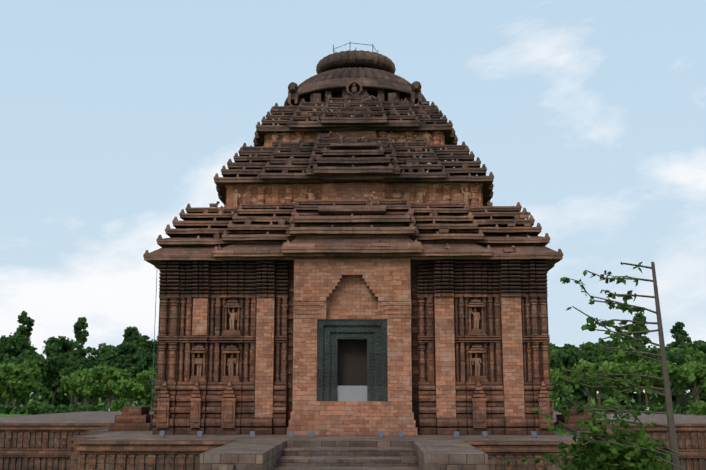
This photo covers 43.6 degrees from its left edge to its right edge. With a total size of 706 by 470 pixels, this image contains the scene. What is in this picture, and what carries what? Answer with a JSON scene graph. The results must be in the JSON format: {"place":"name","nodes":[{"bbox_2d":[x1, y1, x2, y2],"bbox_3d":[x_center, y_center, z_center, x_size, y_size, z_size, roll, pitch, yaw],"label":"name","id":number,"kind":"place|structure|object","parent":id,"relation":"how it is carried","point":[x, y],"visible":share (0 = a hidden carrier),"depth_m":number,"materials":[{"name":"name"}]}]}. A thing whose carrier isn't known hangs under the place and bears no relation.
{"place":"outdoors","nodes":[
{"label":"outdoors","id":0,"kind":"place"},
{"bbox_2d":[0,308,705,410],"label":"tree","id":1,"kind":"object","parent":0,"point":[16,348],"depth_m":209.44,"materials":[{"name":"green plant"}]},
{"bbox_2d":[0,384,705,406],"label":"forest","id":2,"kind":"object","parent":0,"point":[579,395],"depth_m":245.76,"materials":[{"name":"green plant"}]},
{"bbox_2d":[0,393,705,416],"bbox_3d":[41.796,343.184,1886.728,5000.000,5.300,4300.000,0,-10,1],"label":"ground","id":3,"kind":"structure","parent":0,"point":[136,402],"depth_m":273.57,"materials":[{"name":"green plant"}]},
{"bbox_2d":[200,440,487,469],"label":"stair cheeks","id":4,"kind":"object","parent":3,"relation":"on","point":[267,454],"visible":0.93,"depth_m":45.58,"materials":[{"name":"grey stone"}]},
{"bbox_2d":[272,447,419,469],"bbox_3d":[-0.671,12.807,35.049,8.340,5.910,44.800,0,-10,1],"label":"stairs","id":5,"kind":"structure","parent":3,"relation":"on","point":[347,458],"depth_m":52.73,"materials":[{"name":"brown stone"}]},
{"bbox_2d":[0,404,692,413],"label":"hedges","id":6,"kind":"object","parent":3,"relation":"on","point":[62,408],"visible":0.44,"depth_m":163.61,"materials":[{"name":"green plant"}]},
{"bbox_2d":[0,345,705,414],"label":"tree leaves","id":7,"kind":"object","parent":3,"relation":"on","point":[91,382],"visible":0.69,"depth_m":172.54,"materials":[{"name":"green plant"}]},
{"bbox_2d":[0,411,705,469],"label":"platform body","id":8,"kind":"structure","parent":3,"relation":"on","point":[295,441],"depth_m":63.18,"materials":[{"name":"brown stone"}]},
{"bbox_2d":[150,265,157,433],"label":"cable","id":9,"kind":"object","parent":8,"relation":"on","point":[153,353],"visible":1,"depth_m":68.22,"materials":[{"name":"grey"}]},
{"bbox_2d":[0,411,705,469],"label":"platform carvings","id":10,"kind":"object","parent":8,"relation":"on","point":[79,444],"visible":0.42,"depth_m":57.85,"materials":[{"name":"brown stone"}]},
{"bbox_2d":[108,260,602,434],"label":"carved temple wall","id":11,"kind":"structure","parent":8,"relation":"on","point":[225,405],"depth_m":67.55,"materials":[{"name":"brown stone"}]},
{"bbox_2d":[143,191,562,272],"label":"lower tiered roof","id":12,"kind":"structure","parent":11,"relation":"on","point":[368,226],"depth_m":68.55,"materials":[{"name":"brown stone"}]},
{"bbox_2d":[225,131,482,206],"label":"wall","id":13,"kind":"structure","parent":12,"relation":"on","point":[291,193],"depth_m":74.20,"materials":[{"name":"brown stone"}]},
{"bbox_2d":[214,92,493,205],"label":"roof","id":14,"kind":"structure","parent":13,"relation":"on","point":[323,158],"depth_m":75.05,"materials":[{"name":"brown stone"}]},
{"bbox_2d":[284,67,421,105],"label":"statues","id":15,"kind":"object","parent":14,"relation":"on","point":[294,99],"visible":0.31,"depth_m":80.00,"materials":[{"name":"brown stone"}]},
{"bbox_2d":[333,43,377,53],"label":"railing","id":16,"kind":"object","parent":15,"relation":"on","point":[355,48],"visible":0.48,"depth_m":86.11,"materials":[{"name":"grey metal"}]},
{"bbox_2d":[284,50,426,104],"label":"roof crown","id":17,"kind":"object","parent":14,"relation":"on","point":[372,73],"visible":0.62,"depth_m":82.06},
{"bbox_2d":[231,97,529,237],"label":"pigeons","id":18,"kind":"object","parent":12,"relation":"on","point":[378,141],"visible":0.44,"depth_m":75.65,"materials":[{"name":"grey"}]},
{"bbox_2d":[192,131,524,434],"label":"brick wall","id":19,"kind":"structure","parent":8,"relation":"on","point":[352,288],"depth_m":66.95,"materials":[{"name":"brown brick"}]},
{"bbox_2d":[194,131,481,375],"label":"carved statues","id":20,"kind":"object","parent":19,"relation":"on","point":[198,361],"visible":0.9,"depth_m":73.50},
{"bbox_2d":[317,319,387,400],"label":"door frame","id":21,"kind":"object","parent":19,"relation":"attached to","point":[330,332],"visible":1,"depth_m":66.67,"materials":[{"name":"grey stone"}]},
{"bbox_2d":[337,339,366,385],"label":"interior door","id":22,"kind":"structure","parent":21,"relation":"in","point":[351,362],"depth_m":68.00,"materials":[{"name":"brown wood"}]},
{"bbox_2d":[156,261,550,433],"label":"carved pilasters","id":23,"kind":"object","parent":19,"relation":"attached to","point":[414,323],"visible":0.21,"depth_m":68.09,"materials":[{"name":"brown stone"}]},
{"bbox_2d":[337,386,623,418],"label":"grey slabs","id":24,"kind":"structure","parent":19,"relation":"attached to","point":[351,393],"depth_m":66.51,"materials":[{"name":"grey stone"}]},
{"bbox_2d":[159,426,612,437],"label":"floodlights","id":25,"kind":"object","parent":8,"relation":"on","point":[401,434],"visible":0.98,"depth_m":61.21,"materials":[{"name":"grey metal"}]},
{"bbox_2d":[0,0,705,392],"label":"sky","id":26,"kind":"structure","parent":0,"point":[117,117],"materials":[{"name":"blue"}]},
{"bbox_2d":[503,261,685,469],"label":"tree","id":27,"kind":"object","parent":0,"point":[596,459],"depth_m":13.33,"materials":[{"name":"green plant"}]}
]}

